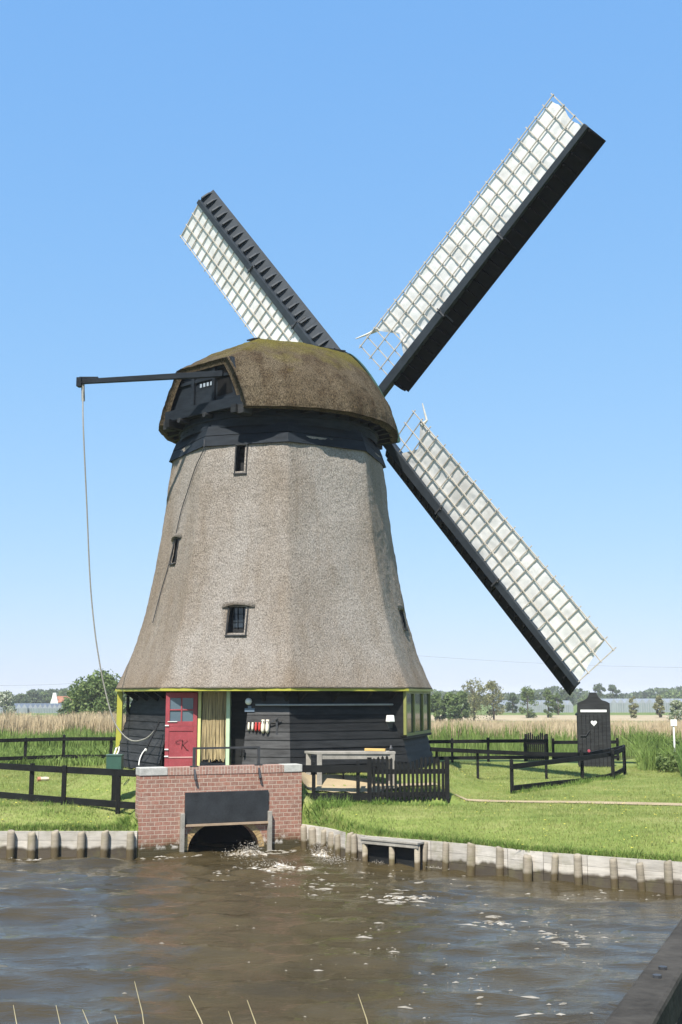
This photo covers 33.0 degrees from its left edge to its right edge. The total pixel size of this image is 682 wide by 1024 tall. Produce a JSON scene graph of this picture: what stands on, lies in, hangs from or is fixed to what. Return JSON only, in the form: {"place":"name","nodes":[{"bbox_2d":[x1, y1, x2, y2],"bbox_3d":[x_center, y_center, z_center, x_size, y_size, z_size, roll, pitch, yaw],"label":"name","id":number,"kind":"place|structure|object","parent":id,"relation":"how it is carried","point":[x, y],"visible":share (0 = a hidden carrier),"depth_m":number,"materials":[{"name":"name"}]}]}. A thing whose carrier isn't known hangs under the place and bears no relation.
{"place":"outdoors","nodes":[
{"label":"outdoors","id":0,"kind":"place"},
{"bbox_2d":[0,743,115,766],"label":"meadow grass","id":1,"kind":"structure","parent":0,"point":[98,750],"depth_m":48.96,"materials":[{"name":"green plant"}]},
{"bbox_2d":[222,835,448,869],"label":"churning water","id":2,"kind":"structure","parent":0,"point":[247,851],"depth_m":28.82,"materials":[{"name":"liquid"}]},
{"bbox_2d":[0,842,681,1023],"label":"water","id":3,"kind":"structure","parent":0,"point":[67,952],"depth_m":18.87,"materials":[{"name":"brown liquid"}]},
{"bbox_2d":[229,850,266,855],"bbox_3d":[-2.374,8.754,29.395,1.240,0.245,1.500,0,-9,0],"label":"froth","id":4,"kind":"object","parent":3,"relation":"on","point":[250,853],"visible":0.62,"depth_m":29.11,"materials":[{"name":"white liquid"}]},
{"bbox_2d":[238,862,313,871],"bbox_3d":[-1.484,8.410,27.062,2.600,0.179,1.600,0,-9,0],"label":"froth","id":5,"kind":"object","parent":3,"relation":"on","point":[280,867],"visible":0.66,"depth_m":27.11,"materials":[{"name":"white liquid"}]},
{"bbox_2d":[311,849,328,857],"bbox_3d":[-0.479,8.723,29.400,0.700,0.242,0.800,0,-9,0],"label":"froth","id":6,"kind":"object","parent":3,"relation":"on","point":[323,855],"visible":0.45,"depth_m":29.27,"materials":[{"name":"white liquid"}]},
{"bbox_2d":[8,850,658,1018],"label":"foam flecks","id":7,"kind":"object","parent":3,"relation":"on","point":[496,916],"visible":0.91,"depth_m":20.69,"materials":[{"name":"white liquid"}]},
{"bbox_2d":[384,895,431,898],"bbox_3d":[1.373,7.788,23.162,2.000,0.121,0.600,0,-9,0],"label":"froth","id":8,"kind":"object","parent":3,"relation":"on","point":[402,897],"visible":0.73,"depth_m":23.11,"materials":[{"name":"white liquid"}]},
{"bbox_2d":[484,921,510,924],"bbox_3d":[2.828,7.389,20.626,1.400,0.103,0.600,0,-9,0],"label":"froth","id":9,"kind":"object","parent":3,"relation":"on","point":[501,923],"visible":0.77,"depth_m":20.56,"materials":[{"name":"white liquid"}]},
{"bbox_2d":[0,699,681,861],"bbox_3d":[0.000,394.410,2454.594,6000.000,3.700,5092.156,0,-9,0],"label":"ground","id":10,"kind":"structure","parent":0,"point":[507,717],"depth_m":30.61,"materials":[{"name":"green plant"}]},
{"bbox_2d":[0,690,16,714],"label":"distant tree","id":11,"kind":"object","parent":10,"relation":"on","point":[6,701],"visible":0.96,"depth_m":294.91,"materials":[{"name":"green plant"}]},
{"bbox_2d":[13,693,31,702],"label":"distant tree","id":12,"kind":"object","parent":10,"relation":"on","point":[22,698],"visible":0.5,"depth_m":414.03,"materials":[{"name":"green plant"}]},
{"bbox_2d":[0,703,47,712],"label":"greenhouse","id":13,"kind":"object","parent":10,"relation":"on","point":[22,707],"visible":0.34,"depth_m":325.48,"materials":[{"name":"clear glass"}]},
{"bbox_2d":[26,689,44,702],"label":"distant tree","id":14,"kind":"object","parent":10,"relation":"on","point":[36,696],"visible":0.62,"depth_m":463.04,"materials":[{"name":"green plant"}]},
{"bbox_2d":[34,691,51,702],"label":"distant tree","id":15,"kind":"object","parent":10,"relation":"on","point":[46,698],"visible":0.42,"depth_m":472.47,"materials":[{"name":"green plant"}]},
{"bbox_2d":[37,777,48,780],"bbox_3d":[-9.845,8.827,38.071,0.370,0.164,0.160,5,-10,-28],"label":"split log","id":16,"kind":"object","parent":10,"relation":"on","point":[43,778],"visible":0.99,"depth_m":38.02,"materials":[{"name":"beige wood"}]},
{"bbox_2d":[29,703,61,712],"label":"greenhouse","id":17,"kind":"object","parent":10,"relation":"on","point":[46,708],"visible":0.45,"depth_m":327.29,"materials":[{"name":"clear glass"}]},
{"bbox_2d":[47,689,56,696],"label":"distant tree","id":18,"kind":"object","parent":10,"relation":"on","point":[50,692],"visible":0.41,"depth_m":511.75,"materials":[{"name":"green plant"}]},
{"bbox_2d":[0,725,115,749],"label":"green reeds","id":19,"kind":"object","parent":10,"relation":"on","point":[74,732],"visible":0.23,"depth_m":56.06,"materials":[{"name":"green plant"}]},
{"bbox_2d":[0,735,115,763],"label":"post and rail fence","id":20,"kind":"object","parent":10,"relation":"on","point":[64,738],"visible":0.59,"depth_m":46.47,"materials":[{"name":"black paint"}]},
{"bbox_2d":[50,693,70,702],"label":"farmhouse","id":21,"kind":"object","parent":10,"relation":"on","point":[56,699],"visible":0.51,"depth_m":394.68,"materials":[{"name":"orange tile"}]},
{"bbox_2d":[0,710,125,735],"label":"dry reeds","id":22,"kind":"object","parent":10,"relation":"on","point":[38,723],"visible":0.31,"depth_m":59.64,"materials":[{"name":"beige plant"}]},
{"bbox_2d":[57,689,68,695],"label":"distant tree","id":23,"kind":"object","parent":10,"relation":"on","point":[63,692],"visible":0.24,"depth_m":492.26,"materials":[{"name":"green plant"}]},
{"bbox_2d":[0,687,131,703],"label":"wood","id":24,"kind":"object","parent":10,"relation":"on","point":[57,693],"visible":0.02,"depth_m":626.84,"materials":[{"name":"green plant"}]},
{"bbox_2d":[0,763,135,813],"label":"post and rail fence","id":25,"kind":"object","parent":10,"relation":"on","point":[117,804],"visible":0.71,"depth_m":31.24,"materials":[{"name":"black paint"}]},
{"bbox_2d":[0,830,137,859],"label":"timber revetment","id":26,"kind":"object","parent":10,"relation":"on","point":[14,844],"visible":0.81,"depth_m":29.00,"materials":[{"name":"grey wood"}]},
{"bbox_2d":[56,697,82,716],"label":"round bush","id":27,"kind":"object","parent":10,"relation":"on","point":[60,710],"visible":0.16,"depth_m":161.44,"materials":[{"name":"green plant"}]},
{"bbox_2d":[62,669,131,717],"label":"round bush","id":28,"kind":"object","parent":10,"relation":"on","point":[89,695],"visible":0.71,"depth_m":145.98,"materials":[{"name":"green plant"}]},
{"bbox_2d":[106,754,123,800],"bbox_3d":[-6.263,7.460,31.823,0.450,1.500,0.350,0,-9,0],"label":"post box","id":29,"kind":"object","parent":10,"relation":"on","point":[114,761],"visible":0.77,"depth_m":31.75,"materials":[{"name":"green metal"}]},
{"bbox_2d":[134,981,143,1023],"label":"straw stem","id":30,"kind":"object","parent":10,"relation":"on","point":[140,1004],"visible":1,"depth_m":4.74,"materials":[{"name":"beige plant"}]},
{"bbox_2d":[135,746,301,857],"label":"culvert wall","id":31,"kind":"structure","parent":10,"relation":"on","point":[179,808],"depth_m":30.04,"materials":[{"name":"red brick"}]},
{"bbox_2d":[302,760,366,801],"bbox_3d":[-0.136,7.798,31.287,1.960,2.100,0.152,0,-9,0],"label":"post and rail fence","id":32,"kind":"object","parent":10,"relation":"on","point":[314,768],"visible":0.72,"depth_m":31.33,"materials":[{"name":"black paint"}]},
{"bbox_2d":[2,768,677,847],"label":"lawn flowers","id":33,"kind":"object","parent":10,"relation":"on","point":[426,808],"visible":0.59,"depth_m":30.02,"materials":[{"name":"yellow plant"}]},
{"bbox_2d":[76,93,616,774],"bbox_3d":[-1.864,-3.097,39.652,21.236,23.489,12.547,-7,-12,38],"label":"windmill","id":34,"kind":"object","parent":10,"relation":"on","point":[274,591],"visible":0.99,"depth_m":36.37,"materials":[{"name":"grey plant"}]},
{"bbox_2d":[81,384,152,741],"bbox_3d":[-7.011,1.299,35.392,3.267,11.298,0.715,-4,-10,24],"label":"rope","id":35,"kind":"object","parent":34,"relation":"hanging from","point":[83,392],"visible":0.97,"depth_m":35.57,"materials":[{"name":"grey fabric"}]},
{"bbox_2d":[138,721,159,765],"bbox_3d":[-5.598,6.686,33.343,0.156,1.217,1.398,-2,-9,15],"label":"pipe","id":36,"kind":"object","parent":34,"relation":"attached to","point":[146,747],"visible":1,"depth_m":33.35,"materials":[{"name":"white plastic"}]},
{"bbox_2d":[169,531,181,564],"bbox_3d":[-5.204,1.136,36.960,0.482,1.136,0.820,5,-10,-30],"label":"window","id":37,"kind":"structure","parent":34,"relation":"in","point":[178,535],"depth_m":36.98,"materials":[{"name":"black wood"}]},
{"bbox_2d":[164,692,197,766],"bbox_3d":[-4.722,6.435,33.987,0.942,2.200,0.075,2,-9,-13],"label":"door","id":38,"kind":"structure","parent":34,"relation":"in","point":[180,737],"depth_m":33.99,"materials":[{"name":"red paint"}]},
{"bbox_2d":[201,691,226,761],"bbox_3d":[-3.754,6.340,34.045,0.769,2.062,0.054,-2,-9,15],"label":"strand curtain","id":39,"kind":"object","parent":34,"relation":"hanging from","point":[209,721],"visible":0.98,"depth_m":34.05,"materials":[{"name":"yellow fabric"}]},
{"bbox_2d":[222,599,254,635],"bbox_3d":[-3.067,3.144,34.579,1.040,1.184,0.598,-2,-9,15],"label":"window","id":40,"kind":"structure","parent":34,"relation":"in","point":[235,623],"depth_m":34.69,"materials":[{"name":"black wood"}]},
{"bbox_2d":[233,443,247,474],"bbox_3d":[-3.090,-1.639,36.130,0.440,1.007,0.462,-2,-9,15],"label":"window","id":41,"kind":"structure","parent":34,"relation":"in","point":[240,454],"depth_m":36.23,"materials":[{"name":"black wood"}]},
{"bbox_2d":[245,698,251,704],"bbox_3d":[-2.690,5.547,33.729,0.196,0.200,0.322,-2,-9,11],"label":"wall lamp","id":42,"kind":"object","parent":34,"relation":"attached to","point":[248,701],"visible":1,"depth_m":33.60,"materials":[{"name":"white glass"}]},
{"bbox_2d":[245,706,254,711],"bbox_3d":[-2.666,5.749,33.646,0.300,0.165,0.040,-2,-9,15],"label":"name plaque","id":43,"kind":"object","parent":34,"relation":"attached to","point":[249,709],"visible":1,"depth_m":33.62,"materials":[{"name":"blue metal"}]},
{"bbox_2d":[269,716,280,734],"bbox_3d":[-1.935,6.171,33.232,0.436,0.563,0.096,-3,-9,17],"label":"wall hook","id":44,"kind":"object","parent":34,"relation":"attached to","point":[276,719],"depth_m":33.20,"materials":[{"name":"metal"}]},
{"bbox_2d":[261,720,264,733],"bbox_3d":[-2.255,6.198,33.261,0.114,0.400,0.162,-5,-10,27],"label":"clog","id":45,"kind":"object","parent":44,"relation":"hanging from","point":[262,726],"visible":1,"depth_m":33.22,"materials":[{"name":"white wood"}]},
{"bbox_2d":[265,720,268,733],"bbox_3d":[-2.125,6.192,33.227,0.114,0.400,0.162,-5,-10,27],"label":"clog","id":46,"kind":"object","parent":44,"relation":"hanging from","point":[267,727],"visible":1,"depth_m":33.18,"materials":[{"name":"white wood"}]},
{"bbox_2d":[386,715,394,727],"bbox_3d":[1.496,6.391,34.761,0.237,0.510,0.200,5,-10,-30],"label":"flood lamp","id":47,"kind":"object","parent":34,"relation":"attached to","point":[390,719],"visible":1,"depth_m":34.74,"materials":[{"name":"white paint"}]},
{"bbox_2d":[397,603,407,630],"bbox_3d":[1.932,3.443,38.128,0.599,0.958,0.826,0,-9,0],"label":"window","id":48,"kind":"structure","parent":34,"relation":"in","point":[401,609],"depth_m":38.11,"materials":[{"name":"black wood"}]},
{"bbox_2d":[383,691,431,738],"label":"window","id":49,"kind":"structure","parent":34,"relation":"in","point":[411,710],"depth_m":35.87,"materials":[{"name":"clear glass"}]},
{"bbox_2d":[302,772,440,792],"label":"sandy yard","id":50,"kind":"structure","parent":10,"relation":"on","point":[338,782],"depth_m":32.12,"materials":[{"name":"beige sand"}]},
{"bbox_2d":[304,751,395,785],"bbox_3d":[0.247,7.268,32.364,2.544,1.069,0.647,0,-9,-2],"label":"work table","id":51,"kind":"object","parent":50,"relation":"on","point":[384,754],"visible":0.59,"depth_m":32.19,"materials":[{"name":"grey wood"}]},
{"bbox_2d":[365,748,385,750],"bbox_3d":[0.964,6.700,32.465,0.595,0.075,0.120,-3,-9,16],"label":"timber offcut","id":52,"kind":"object","parent":51,"relation":"on","point":[372,749],"visible":1,"depth_m":32.43,"materials":[{"name":"yellow wood"}]},
{"bbox_2d":[342,766,376,783],"bbox_3d":[0.485,7.432,32.587,1.100,0.470,0.300,0,-9,0],"label":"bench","id":53,"kind":"object","parent":50,"relation":"on","point":[372,774],"visible":0.26,"depth_m":32.47,"materials":[{"name":"black wood"}]},
{"bbox_2d":[360,836,424,870],"bbox_3d":[1.226,8.670,27.414,1.675,1.700,0.340,-7,-11,37],"label":"landing stage","id":54,"kind":"object","parent":10,"relation":"on","point":[391,851],"visible":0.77,"depth_m":27.41,"materials":[{"name":"grey wood"}]},
{"bbox_2d":[367,756,449,803],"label":"gate","id":55,"kind":"structure","parent":10,"relation":"on","point":[444,794],"depth_m":31.39,"materials":[{"name":"black paint"}]},
{"bbox_2d":[431,691,446,721],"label":"willow tree","id":56,"kind":"object","parent":10,"relation":"on","point":[436,698],"visible":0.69,"depth_m":206.41,"materials":[{"name":"green plant"}]},
{"bbox_2d":[439,691,461,721],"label":"willow tree","id":57,"kind":"object","parent":10,"relation":"on","point":[451,705],"visible":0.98,"depth_m":201.55,"materials":[{"name":"green plant"}]},
{"bbox_2d":[453,691,470,720],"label":"willow tree","id":58,"kind":"object","parent":10,"relation":"on","point":[463,698],"visible":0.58,"depth_m":211.60,"materials":[{"name":"green plant"}]},
{"bbox_2d":[461,677,493,720],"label":"poplar tree","id":59,"kind":"object","parent":10,"relation":"on","point":[474,705],"visible":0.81,"depth_m":226.58,"materials":[{"name":"green plant"}]},
{"bbox_2d":[428,737,548,761],"bbox_3d":[6.162,10.521,48.509,5.484,2.034,0.225,2,-9,-12],"label":"post and rail fence","id":60,"kind":"object","parent":10,"relation":"on","point":[452,757],"visible":0.73,"depth_m":48.59,"materials":[{"name":"black paint"}]},
{"bbox_2d":[300,824,681,894],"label":"timber revetment","id":61,"kind":"object","parent":10,"relation":"on","point":[578,869],"visible":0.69,"depth_m":25.27,"materials":[{"name":"grey wood"}]},
{"bbox_2d":[481,680,505,719],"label":"poplar tree","id":62,"kind":"object","parent":10,"relation":"on","point":[492,686],"visible":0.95,"depth_m":231.28,"materials":[{"name":"green plant"}]},
{"bbox_2d":[505,692,519,712],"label":"distant tree","id":63,"kind":"object","parent":10,"relation":"on","point":[512,698],"visible":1,"depth_m":325.32,"materials":[{"name":"green plant"}]},
{"bbox_2d":[430,744,626,792],"bbox_3d":[7.008,8.898,38.221,7.826,2.247,3.620,7,-12,-39],"label":"curved fence","id":64,"kind":"object","parent":10,"relation":"on","point":[581,756],"visible":0.83,"depth_m":38.03,"materials":[{"name":"black paint"}]},
{"bbox_2d":[518,686,538,717],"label":"distant tree","id":65,"kind":"object","parent":10,"relation":"on","point":[525,699],"visible":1,"depth_m":256.02,"materials":[{"name":"green plant"}]},
{"bbox_2d":[492,700,572,712],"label":"greenhouse","id":66,"kind":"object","parent":10,"relation":"on","point":[541,707],"visible":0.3,"depth_m":340.18,"materials":[{"name":"clear glass"}]},
{"bbox_2d":[524,732,547,760],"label":"picket gate","id":67,"kind":"structure","parent":10,"relation":"on","point":[534,747],"depth_m":49.53,"materials":[{"name":"black paint"}]},
{"bbox_2d":[533,693,544,699],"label":"distant tree","id":68,"kind":"object","parent":10,"relation":"on","point":[537,696],"visible":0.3,"depth_m":414.16,"materials":[{"name":"green plant"}]},
{"bbox_2d":[542,689,554,717],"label":"distant tree","id":69,"kind":"object","parent":10,"relation":"on","point":[547,693],"visible":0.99,"depth_m":261.04,"materials":[{"name":"green plant"}]},
{"bbox_2d":[427,720,680,755],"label":"green reeds","id":70,"kind":"object","parent":10,"relation":"on","point":[519,746],"visible":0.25,"depth_m":63.58,"materials":[{"name":"green plant"}]},
{"bbox_2d":[431,717,681,745],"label":"dry reeds","id":71,"kind":"object","parent":10,"relation":"on","point":[659,727],"visible":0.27,"depth_m":65.12,"materials":[{"name":"beige plant"}]},
{"bbox_2d":[431,685,681,704],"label":"wood","id":72,"kind":"object","parent":10,"relation":"on","point":[642,695],"visible":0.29,"depth_m":626.31,"materials":[{"name":"green plant"}]},
{"bbox_2d":[552,693,564,714],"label":"distant tree","id":73,"kind":"object","parent":10,"relation":"on","point":[557,707],"visible":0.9,"depth_m":295.87,"materials":[{"name":"green plant"}]},
{"bbox_2d":[559,689,575,705],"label":"distant tree","id":74,"kind":"object","parent":10,"relation":"on","point":[564,696],"visible":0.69,"depth_m":413.74,"materials":[{"name":"green plant"}]},
{"bbox_2d":[578,694,587,701],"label":"distant tree","id":75,"kind":"object","parent":10,"relation":"on","point":[585,696],"visible":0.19,"depth_m":513.46,"materials":[{"name":"green plant"}]},
{"bbox_2d":[552,738,619,760],"bbox_3d":[10.493,10.678,49.316,3.066,1.986,0.168,2,-9,-12],"label":"post and rail fence","id":76,"kind":"object","parent":10,"relation":"on","point":[616,757],"visible":0.4,"depth_m":49.17,"materials":[{"name":"black paint"}]},
{"bbox_2d":[575,692,610,766],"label":"outhouse","id":77,"kind":"structure","parent":10,"relation":"on","point":[592,713],"depth_m":45.23,"materials":[{"name":"black wood"}]},
{"bbox_2d":[593,683,606,698],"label":"distant tree","id":78,"kind":"object","parent":10,"relation":"on","point":[599,687],"visible":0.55,"depth_m":473.53,"materials":[{"name":"green plant"}]},
{"bbox_2d":[604,684,620,698],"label":"distant tree","id":79,"kind":"object","parent":10,"relation":"on","point":[612,688],"visible":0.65,"depth_m":478.60,"materials":[{"name":"green plant"}]},
{"bbox_2d":[628,696,638,717],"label":"distant tree","id":80,"kind":"object","parent":10,"relation":"on","point":[632,712],"visible":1,"depth_m":256.14,"materials":[{"name":"green plant"}]},
{"bbox_2d":[601,699,681,712],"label":"greenhouse","id":81,"kind":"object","parent":10,"relation":"on","point":[621,705],"visible":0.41,"depth_m":340.25,"materials":[{"name":"clear glass"}]},
{"bbox_2d":[618,727,681,770],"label":"ditch plants","id":82,"kind":"object","parent":10,"relation":"on","point":[645,749],"visible":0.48,"depth_m":45.22,"materials":[{"name":"green plant"}]},
{"bbox_2d":[652,695,664,717],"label":"distant tree","id":83,"kind":"object","parent":10,"relation":"on","point":[656,706],"visible":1,"depth_m":261.10,"materials":[{"name":"green plant"}]},
{"bbox_2d":[647,689,681,698],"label":"wood","id":84,"kind":"object","parent":10,"relation":"on","point":[672,694],"visible":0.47,"depth_m":550.18,"materials":[{"name":"green plant"}]},
{"bbox_2d":[655,739,681,771],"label":"ditch plants","id":85,"kind":"object","parent":10,"relation":"on","point":[668,765],"visible":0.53,"depth_m":42.00,"materials":[{"name":"green plant"}]},
{"bbox_2d":[670,720,676,747],"bbox_3d":[12.787,9.007,44.156,0.240,2.074,0.075,0,-9,0],"label":"field sign","id":86,"kind":"object","parent":10,"relation":"on","point":[673,723],"visible":0.71,"depth_m":44.25,"materials":[{"name":"white metal"}]},
{"bbox_2d":[666,700,681,720],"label":"blossom bush","id":87,"kind":"object","parent":10,"relation":"on","point":[676,709],"visible":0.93,"depth_m":166.99,"materials":[{"name":"green plant"}]},
{"bbox_2d":[671,744,681,775],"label":"ditch plants","id":88,"kind":"object","parent":10,"relation":"on","point":[679,756],"visible":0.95,"depth_m":40.24,"materials":[{"name":"green plant"}]},
{"bbox_2d":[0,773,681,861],"bbox_3d":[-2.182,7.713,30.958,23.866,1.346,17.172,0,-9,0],"label":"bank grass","id":89,"kind":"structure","parent":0,"point":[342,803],"depth_m":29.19,"materials":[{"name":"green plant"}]},
{"bbox_2d":[0,0,681,695],"label":"sky","id":90,"kind":"structure","parent":0,"point":[347,139],"materials":[{"name":"blue"}]},
{"bbox_2d":[433,755,634,759],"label":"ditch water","id":91,"kind":"structure","parent":0,"point":[628,757],"depth_m":60.55,"materials":[{"name":"green liquid"}]},
{"bbox_2d":[427,656,681,667],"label":"overhead wire","id":92,"kind":"object","parent":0,"point":[543,663],"visible":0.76,"depth_m":257.88,"materials":[{"name":"grey metal"}]},
{"bbox_2d":[455,794,681,805],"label":"path","id":93,"kind":"structure","parent":0,"point":[638,803],"depth_m":31.66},
{"bbox_2d":[604,919,681,1023],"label":"bridge rail","id":94,"kind":"object","parent":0,"point":[653,995],"visible":1,"depth_m":2.91,"materials":[{"name":"paint"}]}
]}

